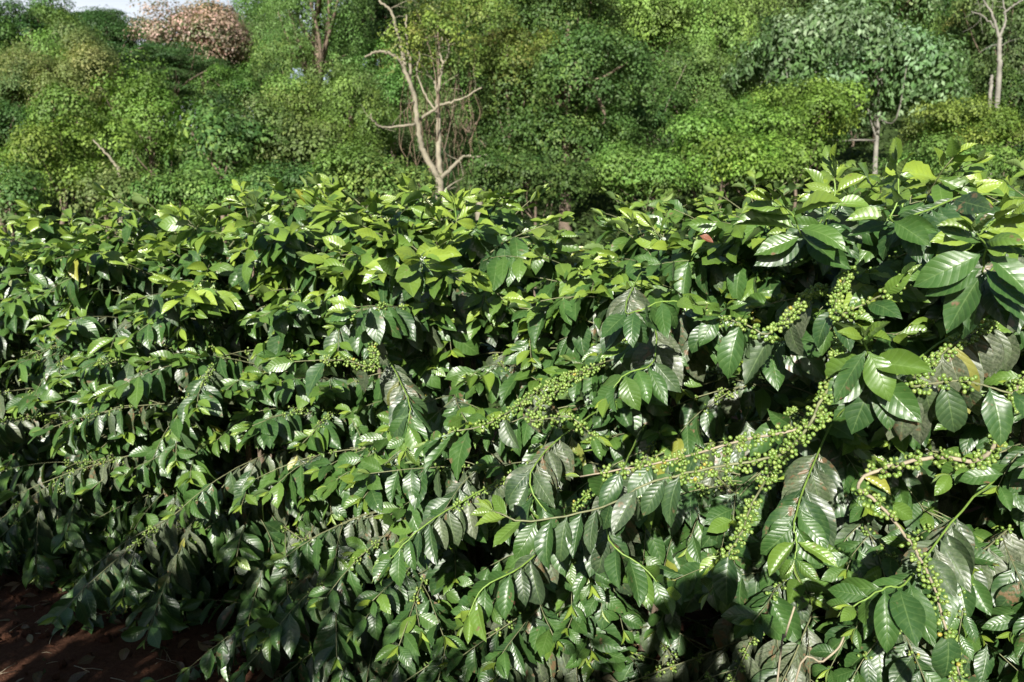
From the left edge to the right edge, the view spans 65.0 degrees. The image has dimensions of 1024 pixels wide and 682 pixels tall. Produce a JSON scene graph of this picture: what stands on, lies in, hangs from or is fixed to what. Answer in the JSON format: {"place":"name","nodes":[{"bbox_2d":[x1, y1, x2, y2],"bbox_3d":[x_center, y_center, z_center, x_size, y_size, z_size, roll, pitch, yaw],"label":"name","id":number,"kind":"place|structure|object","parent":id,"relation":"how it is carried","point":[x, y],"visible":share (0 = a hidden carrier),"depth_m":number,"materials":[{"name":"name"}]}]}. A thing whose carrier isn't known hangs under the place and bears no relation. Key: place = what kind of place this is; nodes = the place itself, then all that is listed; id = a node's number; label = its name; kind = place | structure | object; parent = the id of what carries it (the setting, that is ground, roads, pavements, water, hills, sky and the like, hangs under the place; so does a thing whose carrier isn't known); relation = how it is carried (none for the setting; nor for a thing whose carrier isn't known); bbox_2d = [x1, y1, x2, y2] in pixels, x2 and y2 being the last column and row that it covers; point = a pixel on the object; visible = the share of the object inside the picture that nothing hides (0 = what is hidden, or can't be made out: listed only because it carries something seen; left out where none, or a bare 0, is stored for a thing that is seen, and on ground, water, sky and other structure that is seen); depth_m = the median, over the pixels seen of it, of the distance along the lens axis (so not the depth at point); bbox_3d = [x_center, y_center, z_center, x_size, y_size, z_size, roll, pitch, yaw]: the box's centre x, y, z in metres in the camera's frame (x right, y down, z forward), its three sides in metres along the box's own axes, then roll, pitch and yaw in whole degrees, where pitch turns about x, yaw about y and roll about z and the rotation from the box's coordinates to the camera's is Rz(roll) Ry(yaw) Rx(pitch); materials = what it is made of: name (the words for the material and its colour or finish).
{"place":"outdoors","nodes":[
{"label":"outdoors","id":0,"kind":"place"},
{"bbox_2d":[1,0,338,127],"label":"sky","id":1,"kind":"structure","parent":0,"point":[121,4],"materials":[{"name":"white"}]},
{"bbox_2d":[0,570,656,681],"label":"straw","id":2,"kind":"object","parent":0,"point":[120,679],"visible":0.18,"depth_m":3.19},
{"bbox_2d":[0,29,1023,681],"bbox_3d":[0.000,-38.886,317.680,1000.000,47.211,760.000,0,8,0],"label":"ground","id":3,"kind":"structure","parent":0,"point":[76,645],"depth_m":3.45,"materials":[{"name":"red soil"}]},
{"bbox_2d":[0,96,44,233],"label":"broadleaf tree","id":4,"kind":"object","parent":3,"relation":"on","point":[6,112],"visible":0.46,"depth_m":25.99,"materials":[{"name":"green plant"}]},
{"bbox_2d":[0,12,45,107],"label":"woodland tree","id":5,"kind":"object","parent":3,"relation":"on","point":[8,26],"visible":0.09,"depth_m":38.52,"materials":[{"name":"green plant"}]},
{"bbox_2d":[0,236,51,503],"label":"coffee bush","id":6,"kind":"object","parent":3,"relation":"on","point":[14,350],"visible":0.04,"depth_m":5.19,"materials":[{"name":"green plant"}]},
{"bbox_2d":[0,39,53,108],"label":"broadleaf tree","id":7,"kind":"object","parent":3,"relation":"on","point":[11,91],"visible":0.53,"depth_m":31.36,"materials":[{"name":"green plant"}]},
{"bbox_2d":[0,156,55,241],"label":"broadleaf tree","id":8,"kind":"object","parent":3,"relation":"on","point":[17,185],"visible":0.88,"depth_m":17.41,"materials":[{"name":"green plant"}]},
{"bbox_2d":[0,0,55,55],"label":"broadleaf tree","id":9,"kind":"object","parent":3,"relation":"on","point":[10,7],"visible":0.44,"depth_m":39.25,"materials":[{"name":"green plant"}]},
{"bbox_2d":[0,103,79,212],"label":"woodland tree","id":10,"kind":"object","parent":3,"relation":"on","point":[24,111],"visible":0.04,"depth_m":27.04,"materials":[{"name":"green plant"}]},
{"bbox_2d":[21,0,76,34],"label":"woodland tree","id":11,"kind":"object","parent":3,"relation":"on","point":[42,2],"visible":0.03,"depth_m":64.45,"materials":[{"name":"green plant"}]},
{"bbox_2d":[0,23,127,225],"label":"broadleaf tree","id":12,"kind":"object","parent":3,"relation":"on","point":[86,57],"visible":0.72,"depth_m":29.16,"materials":[{"name":"green plant"}]},
{"bbox_2d":[19,0,110,56],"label":"broadleaf tree","id":13,"kind":"object","parent":3,"relation":"on","point":[47,13],"visible":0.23,"depth_m":40.98,"materials":[{"name":"green plant"}]},
{"bbox_2d":[12,15,125,140],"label":"woodland tree","id":14,"kind":"object","parent":3,"relation":"on","point":[64,28],"visible":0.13,"depth_m":38.25,"materials":[{"name":"green plant"}]},
{"bbox_2d":[18,22,121,202],"bbox_3d":[-19.015,-9.453,34.872,4.064,7.722,5.059,-4,9,-25],"label":"woodland tree","id":15,"kind":"object","parent":3,"relation":"on","point":[46,36],"visible":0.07,"depth_m":33.23,"materials":[{"name":"green plant"}]},
{"bbox_2d":[0,78,144,223],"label":"broadleaf tree","id":16,"kind":"object","parent":3,"relation":"on","point":[41,145],"visible":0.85,"depth_m":23.11,"materials":[{"name":"green plant"}]},
{"bbox_2d":[47,7,163,72],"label":"broadleaf tree","id":17,"kind":"object","parent":3,"relation":"on","point":[110,27],"visible":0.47,"depth_m":47.26,"materials":[{"name":"green plant"}]},
{"bbox_2d":[64,5,149,49],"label":"shade tree","id":18,"kind":"object","parent":3,"relation":"on","point":[116,13],"visible":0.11,"depth_m":56.88,"materials":[{"name":"green plant"}]},
{"bbox_2d":[0,234,219,507],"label":"coffee bush","id":19,"kind":"object","parent":3,"relation":"on","point":[12,340],"visible":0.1,"depth_m":4.63,"materials":[{"name":"green plant"}]},
{"bbox_2d":[58,159,165,238],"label":"thicket bush","id":20,"kind":"object","parent":3,"relation":"on","point":[103,178],"visible":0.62,"depth_m":15.08,"materials":[{"name":"green plant"}]},
{"bbox_2d":[70,92,177,216],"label":"woodland tree","id":21,"kind":"object","parent":3,"relation":"on","point":[129,162],"visible":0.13,"depth_m":30.02,"materials":[{"name":"green plant"}]},
{"bbox_2d":[0,198,265,590],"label":"coffee bush","id":22,"kind":"object","parent":3,"relation":"on","point":[21,292],"visible":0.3,"depth_m":4.27,"materials":[{"name":"green plant"}]},
{"bbox_2d":[89,48,204,199],"bbox_3d":[-11.258,-5.859,25.330,3.412,6.472,2.701,0,8,0],"label":"slender tree","id":23,"kind":"object","parent":3,"relation":"on","point":[147,96],"visible":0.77,"depth_m":24.71,"materials":[{"name":"green plant"}]},
{"bbox_2d":[104,40,233,121],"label":"shade tree","id":24,"kind":"object","parent":3,"relation":"on","point":[179,60],"visible":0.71,"depth_m":41.97,"materials":[{"name":"green plant"}]},
{"bbox_2d":[133,180,211,234],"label":"woodland tree","id":25,"kind":"object","parent":3,"relation":"on","point":[195,221],"visible":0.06,"depth_m":23.08,"materials":[{"name":"green plant"}]},
{"bbox_2d":[99,162,249,218],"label":"thicket bush","id":26,"kind":"object","parent":3,"relation":"on","point":[199,189],"visible":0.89,"depth_m":14.86,"materials":[{"name":"green plant"}]},
{"bbox_2d":[0,182,351,632],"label":"coffee bush","id":27,"kind":"object","parent":3,"relation":"on","point":[54,532],"visible":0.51,"depth_m":3.90,"materials":[{"name":"green plant"}]},
{"bbox_2d":[127,76,224,121],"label":"woodland tree","id":28,"kind":"object","parent":3,"relation":"on","point":[185,105],"visible":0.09,"depth_m":57.52,"materials":[{"name":"green plant"}]},
{"bbox_2d":[123,0,261,108],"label":"flowering tree","id":29,"kind":"object","parent":3,"relation":"on","point":[219,33],"visible":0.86,"depth_m":46.00,"materials":[{"name":"pink plant"}]},
{"bbox_2d":[0,179,394,649],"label":"coffee bush","id":30,"kind":"object","parent":3,"relation":"on","point":[203,298],"visible":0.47,"depth_m":3.56,"materials":[{"name":"green plant"}]},
{"bbox_2d":[155,85,243,226],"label":"woodland tree","id":31,"kind":"object","parent":3,"relation":"on","point":[223,101],"visible":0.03,"depth_m":27.68,"materials":[{"name":"green plant"}]},
{"bbox_2d":[177,1,248,113],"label":"woodland tree","id":32,"kind":"object","parent":3,"relation":"on","point":[196,83],"visible":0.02,"depth_m":56.29,"materials":[{"name":"green plant"}]},
{"bbox_2d":[160,94,287,242],"bbox_3d":[-7.870,-3.887,21.767,3.499,5.385,2.861,5,10,34],"label":"broadleaf tree","id":33,"kind":"object","parent":3,"relation":"on","point":[224,134],"visible":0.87,"depth_m":21.05,"materials":[{"name":"green plant"}]},
{"bbox_2d":[200,87,276,124],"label":"woodland tree","id":34,"kind":"object","parent":3,"relation":"on","point":[252,103],"visible":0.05,"depth_m":33.69,"materials":[{"name":"green plant"}]},
{"bbox_2d":[195,57,282,115],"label":"broadleaf tree","id":35,"kind":"object","parent":3,"relation":"on","point":[236,84],"visible":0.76,"depth_m":34.10,"materials":[{"name":"green plant"}]},
{"bbox_2d":[0,509,478,681],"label":"soil clods","id":36,"kind":"object","parent":3,"relation":"on","point":[102,638],"visible":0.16,"depth_m":3.39,"materials":[{"name":"soil"}]},
{"bbox_2d":[223,13,282,73],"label":"broadleaf tree","id":37,"kind":"object","parent":3,"relation":"on","point":[260,23],"visible":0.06,"depth_m":50.98,"materials":[{"name":"green plant"}]},
{"bbox_2d":[229,26,302,118],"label":"woodland tree","id":38,"kind":"object","parent":3,"relation":"on","point":[281,65],"visible":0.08,"depth_m":39.64,"materials":[{"name":"green plant"}]},
{"bbox_2d":[230,0,305,103],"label":"woodland tree","id":39,"kind":"object","parent":3,"relation":"on","point":[252,3],"visible":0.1,"depth_m":56.73,"materials":[{"name":"green plant"}]},
{"bbox_2d":[226,154,357,217],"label":"thicket bush","id":40,"kind":"object","parent":3,"relation":"on","point":[287,176],"visible":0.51,"depth_m":14.85,"materials":[{"name":"green plant"}]},
{"bbox_2d":[245,94,342,204],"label":"broadleaf tree","id":41,"kind":"object","parent":3,"relation":"on","point":[303,143],"visible":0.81,"depth_m":21.73,"materials":[{"name":"green plant"}]},
{"bbox_2d":[259,66,355,163],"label":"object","id":42,"kind":"object","parent":3,"relation":"on","point":[298,96],"visible":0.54,"depth_m":26.34,"materials":[{"name":"green plant"}]},
{"bbox_2d":[242,0,384,149],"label":"vine covered tree","id":43,"kind":"object","parent":3,"relation":"on","point":[313,66],"visible":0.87,"depth_m":28.58,"materials":[{"name":"green plant"}]},
{"bbox_2d":[137,172,515,681],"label":"coffee bush","id":44,"kind":"object","parent":3,"relation":"on","point":[281,626],"visible":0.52,"depth_m":3.30,"materials":[{"name":"green plant"}]},
{"bbox_2d":[297,30,362,67],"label":"woodland tree","id":45,"kind":"object","parent":3,"relation":"on","point":[328,52],"visible":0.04,"depth_m":43.63,"materials":[{"name":"green plant"}]},
{"bbox_2d":[308,73,401,205],"bbox_3d":[-5.000,-5.742,25.459,3.058,5.362,3.123,-4,9,-24],"label":"vine thicket","id":46,"kind":"object","parent":3,"relation":"on","point":[373,134],"visible":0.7,"depth_m":24.76,"materials":[{"name":"green plant"}]},
{"bbox_2d":[333,0,420,162],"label":"broadleaf tree","id":47,"kind":"object","parent":3,"relation":"on","point":[382,17],"visible":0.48,"depth_m":30.95,"materials":[{"name":"green plant"}]},
{"bbox_2d":[312,139,442,378],"bbox_3d":[-2.777,-1.356,15.934,2.489,5.059,2.108,-7,11,-41],"label":"thicket bush","id":48,"kind":"object","parent":3,"relation":"on","point":[357,172],"visible":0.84,"depth_m":15.25,"materials":[{"name":"green plant"}]},
{"bbox_2d":[0,537,766,681],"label":"fallen leaves","id":49,"kind":"object","parent":3,"relation":"on","point":[123,655],"visible":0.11,"depth_m":3.25,"materials":[{"name":"brown plant"}]},
{"bbox_2d":[336,36,435,162],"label":"woodland tree","id":50,"kind":"object","parent":3,"relation":"on","point":[392,84],"visible":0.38,"depth_m":29.07,"materials":[{"name":"green plant"}]},
{"bbox_2d":[364,0,485,219],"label":"bare tree","id":51,"kind":"object","parent":3,"relation":"on","point":[424,153],"visible":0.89,"depth_m":18.89,"materials":[{"name":"beige plant"}]},
{"bbox_2d":[399,21,481,207],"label":"hanging lianas","id":52,"kind":"object","parent":51,"relation":"hanging from","point":[428,144],"visible":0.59,"depth_m":19.85,"materials":[{"name":"plant"}]},
{"bbox_2d":[390,85,468,169],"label":"woodland tree","id":53,"kind":"object","parent":3,"relation":"on","point":[406,134],"visible":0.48,"depth_m":28.14,"materials":[{"name":"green plant"}]},
{"bbox_2d":[415,140,460,214],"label":"woodland tree","id":54,"kind":"object","parent":3,"relation":"on","point":[445,179],"visible":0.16,"depth_m":23.36,"materials":[{"name":"green plant"}]},
{"bbox_2d":[374,0,502,197],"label":"broadleaf tree","id":55,"kind":"object","parent":3,"relation":"on","point":[446,30],"visible":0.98,"depth_m":18.73,"materials":[{"name":"green plant"}]},
{"bbox_2d":[394,0,484,126],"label":"woodland tree","id":56,"kind":"object","parent":3,"relation":"on","point":[419,7],"visible":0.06,"depth_m":34.65,"materials":[{"name":"green plant"}]},
{"bbox_2d":[210,173,731,681],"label":"coffee bush","id":57,"kind":"object","parent":3,"relation":"on","point":[430,273],"visible":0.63,"depth_m":3.01,"materials":[{"name":"green plant"}]},
{"bbox_2d":[421,18,521,146],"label":"woodland tree","id":58,"kind":"object","parent":3,"relation":"on","point":[467,104],"visible":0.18,"depth_m":31.75,"materials":[{"name":"green plant"}]},
{"bbox_2d":[433,0,521,119],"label":"woodland tree","id":59,"kind":"object","parent":3,"relation":"on","point":[490,5],"visible":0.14,"depth_m":34.12,"materials":[{"name":"green plant"}]},
{"bbox_2d":[453,5,566,208],"bbox_3d":[-0.170,-5.207,20.995,2.968,6.473,2.384,4,9,25],"label":"broadleaf tree","id":60,"kind":"object","parent":3,"relation":"on","point":[508,37],"visible":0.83,"depth_m":20.34,"materials":[{"name":"green plant"}]},
{"bbox_2d":[467,0,555,104],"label":"woodland tree","id":61,"kind":"object","parent":3,"relation":"on","point":[476,75],"visible":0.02,"depth_m":31.07,"materials":[{"name":"green plant"}]},
{"bbox_2d":[0,58,1023,430],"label":"undergrowth","id":62,"kind":"object","parent":3,"relation":"on","point":[860,150],"visible":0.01,"depth_m":25.68,"materials":[{"name":"green plant"}]},
{"bbox_2d":[457,141,598,296],"bbox_3d":[0.248,-1.462,15.822,2.782,4.939,2.207,3,9,23],"label":"thicket bush","id":63,"kind":"object","parent":3,"relation":"on","point":[504,172],"visible":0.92,"depth_m":15.47,"materials":[{"name":"green plant"}]},
{"bbox_2d":[457,0,676,238],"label":"broadleaf tree","id":64,"kind":"object","parent":3,"relation":"on","point":[573,125],"visible":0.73,"depth_m":20.59,"materials":[{"name":"green plant"}]},
{"bbox_2d":[519,3,626,162],"bbox_3d":[2.161,-8.896,27.982,3.939,6.212,3.758,4,9,27],"label":"woodland tree","id":65,"kind":"object","parent":3,"relation":"on","point":[612,79],"visible":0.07,"depth_m":27.58,"materials":[{"name":"green plant"}]},
{"bbox_2d":[351,202,932,681],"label":"coffee bush","id":66,"kind":"object","parent":3,"relation":"on","point":[635,352],"visible":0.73,"depth_m":2.62,"materials":[{"name":"green plant"}]},
{"bbox_2d":[583,137,717,213],"bbox_3d":[2.807,-2.297,17.489,2.699,4.188,2.902,5,10,33],"label":"bush","id":67,"kind":"object","parent":3,"relation":"on","point":[627,168],"visible":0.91,"depth_m":16.55,"materials":[{"name":"green plant"}]},
{"bbox_2d":[557,185,743,468],"bbox_3d":[0.902,0.004,5.194,1.582,1.981,1.672,6,10,38],"label":"coffee bush","id":68,"kind":"object","parent":3,"relation":"on","point":[636,205],"visible":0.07,"depth_m":5.00,"materials":[{"name":"green plant"}]},
{"bbox_2d":[612,36,700,211],"bbox_3d":[4.126,-5.976,23.227,2.590,5.322,2.314,0,8,0],"label":"broadleaf tree","id":69,"kind":"object","parent":3,"relation":"on","point":[660,119],"visible":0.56,"depth_m":22.74,"materials":[{"name":"green plant"}]},
{"bbox_2d":[598,0,717,146],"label":"broadleaf tree","id":70,"kind":"object","parent":3,"relation":"on","point":[648,20],"visible":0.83,"depth_m":25.81,"materials":[{"name":"green plant"}]},
{"bbox_2d":[656,101,727,198],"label":"woodland tree","id":71,"kind":"object","parent":3,"relation":"on","point":[693,192],"visible":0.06,"depth_m":24.51,"materials":[{"name":"green plant"}]},
{"bbox_2d":[647,28,746,117],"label":"broadleaf tree","id":72,"kind":"object","parent":3,"relation":"on","point":[687,75],"visible":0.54,"depth_m":25.44,"materials":[{"name":"green plant"}]},
{"bbox_2d":[631,171,809,469],"bbox_3d":[1.500,-0.036,4.895,1.757,1.990,1.588,-8,11,-44],"label":"coffee bush","id":73,"kind":"object","parent":3,"relation":"on","point":[789,188],"visible":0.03,"depth_m":4.87,"materials":[{"name":"green plant"}]},
{"bbox_2d":[671,0,783,118],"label":"woodland tree","id":74,"kind":"object","parent":3,"relation":"on","point":[726,19],"visible":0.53,"depth_m":25.56,"materials":[{"name":"green plant"}]},
{"bbox_2d":[659,92,809,234],"bbox_3d":[5.409,-4.063,20.505,3.674,4.420,3.738,0,8,0],"label":"broadleaf tree","id":75,"kind":"object","parent":3,"relation":"on","point":[755,118],"visible":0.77,"depth_m":19.42,"materials":[{"name":"green plant"}]},
{"bbox_2d":[471,138,1023,681],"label":"coffee bush","id":76,"kind":"object","parent":3,"relation":"on","point":[811,462],"visible":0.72,"depth_m":2.23,"materials":[{"name":"green plant"}]},
{"bbox_2d":[716,0,785,40],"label":"feathery tree","id":77,"kind":"object","parent":3,"relation":"on","point":[771,2],"visible":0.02,"depth_m":33.94,"materials":[{"name":"green plant"}]},
{"bbox_2d":[676,128,826,200],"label":"broadleaf tree","id":78,"kind":"object","parent":3,"relation":"on","point":[733,158],"visible":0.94,"depth_m":16.11,"materials":[{"name":"green plant"}]},
{"bbox_2d":[776,606,794,681],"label":"dry twig","id":79,"kind":"object","parent":3,"relation":"on","point":[781,645],"visible":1,"depth_m":1.72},
{"bbox_2d":[748,0,842,94],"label":"woodland tree","id":80,"kind":"object","parent":3,"relation":"on","point":[798,3],"visible":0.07,"depth_m":34.55,"materials":[{"name":"green plant"}]},
{"bbox_2d":[731,69,873,208],"bbox_3d":[7.510,-4.893,21.779,4.434,4.762,3.385,0,8,0],"label":"broadleaf tree","id":81,"kind":"object","parent":3,"relation":"on","point":[822,107],"visible":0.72,"depth_m":21.03,"materials":[{"name":"green plant"}]},
{"bbox_2d":[794,636,844,681],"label":"dry twig","id":82,"kind":"object","parent":3,"relation":"on","point":[825,659],"visible":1,"depth_m":1.67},
{"bbox_2d":[792,93,855,171],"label":"woodland tree","id":83,"kind":"object","parent":3,"relation":"on","point":[816,168],"visible":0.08,"depth_m":24.77,"materials":[{"name":"green plant"}]},
{"bbox_2d":[719,160,981,499],"bbox_3d":[2.034,-0.029,4.518,1.564,1.961,1.525,0,8,-1],"label":"coffee bush","id":84,"kind":"object","parent":3,"relation":"on","point":[854,168],"visible":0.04,"depth_m":4.43,"materials":[{"name":"green plant"}]},
{"bbox_2d":[717,0,984,173],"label":"silver leaved tree","id":85,"kind":"object","parent":3,"relation":"on","point":[865,29],"visible":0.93,"depth_m":23.05,"materials":[{"name":"green plant"}]},
{"bbox_2d":[823,59,893,145],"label":"woodland tree","id":86,"kind":"object","parent":3,"relation":"on","point":[870,128],"visible":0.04,"depth_m":30.46,"materials":[{"name":"green plant"}]},
{"bbox_2d":[803,0,948,143],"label":"silver leaved tree","id":87,"kind":"object","parent":3,"relation":"on","point":[916,10],"visible":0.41,"depth_m":30.78,"materials":[{"name":"green plant"}]},
{"bbox_2d":[768,137,1023,681],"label":"coffee bush","id":88,"kind":"object","parent":3,"relation":"on","point":[900,399],"visible":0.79,"depth_m":1.73,"materials":[{"name":"green plant"}]},
{"bbox_2d":[904,8,958,108],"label":"woodland tree","id":89,"kind":"object","parent":3,"relation":"on","point":[938,26],"visible":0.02,"depth_m":34.17,"materials":[{"name":"green plant"}]},
{"bbox_2d":[909,57,979,138],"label":"woodland tree","id":90,"kind":"object","parent":3,"relation":"on","point":[956,69],"visible":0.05,"depth_m":29.79,"materials":[{"name":"green plant"}]},
{"bbox_2d":[872,124,1023,193],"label":"broadleaf tree","id":91,"kind":"object","parent":3,"relation":"on","point":[994,164],"visible":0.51,"depth_m":17.33,"materials":[{"name":"green plant"}]},
{"bbox_2d":[927,0,970,55],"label":"broadleaf tree","id":92,"kind":"object","parent":3,"relation":"on","point":[946,3],"visible":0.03,"depth_m":34.62,"materials":[{"name":"green plant"}]},
{"bbox_2d":[897,92,1023,155],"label":"broadleaf tree","id":93,"kind":"object","parent":3,"relation":"on","point":[987,123],"visible":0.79,"depth_m":21.74,"materials":[{"name":"green plant"}]},
{"bbox_2d":[937,0,1020,53],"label":"broadleaf tree","id":94,"kind":"object","parent":3,"relation":"on","point":[957,25],"visible":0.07,"depth_m":32.80,"materials":[{"name":"green plant"}]},
{"bbox_2d":[935,0,1023,101],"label":"woodland tree","id":95,"kind":"object","parent":3,"relation":"on","point":[1016,16],"visible":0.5,"depth_m":29.34,"materials":[{"name":"green plant"}]},
{"bbox_2d":[945,443,1021,608],"bbox_3d":[2.062,0.466,2.099,1.522,1.803,1.641,-6,10,-38],"label":"coffee bush","id":96,"kind":"object","parent":3,"relation":"on","point":[991,522],"visible":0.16,"depth_m":2.42,"materials":[{"name":"green plant"}]},
{"bbox_2d":[957,155,1023,534],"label":"coffee bush","id":97,"kind":"object","parent":3,"relation":"on","point":[1016,162],"depth_m":4.19,"materials":[{"name":"green plant"}]},
{"bbox_2d":[966,0,1023,174],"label":"bare tree","id":98,"kind":"object","parent":3,"relation":"on","point":[999,60],"visible":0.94,"depth_m":24.92,"materials":[{"name":"white plant"}]},
{"bbox_2d":[969,53,1023,176],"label":"broadleaf tree","id":99,"kind":"object","parent":3,"relation":"on","point":[1016,91],"visible":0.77,"depth_m":25.88,"materials":[{"name":"green plant"}]},
{"bbox_2d":[979,27,1023,87],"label":"silver leaved tree","id":100,"kind":"object","parent":3,"relation":"on","point":[1003,42],"visible":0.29,"depth_m":29.42,"materials":[{"name":"green plant"}]},
{"bbox_2d":[1000,96,1023,170],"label":"woodland tree","id":101,"kind":"object","parent":3,"relation":"on","point":[1018,150],"visible":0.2,"depth_m":26.26,"materials":[{"name":"green plant"}]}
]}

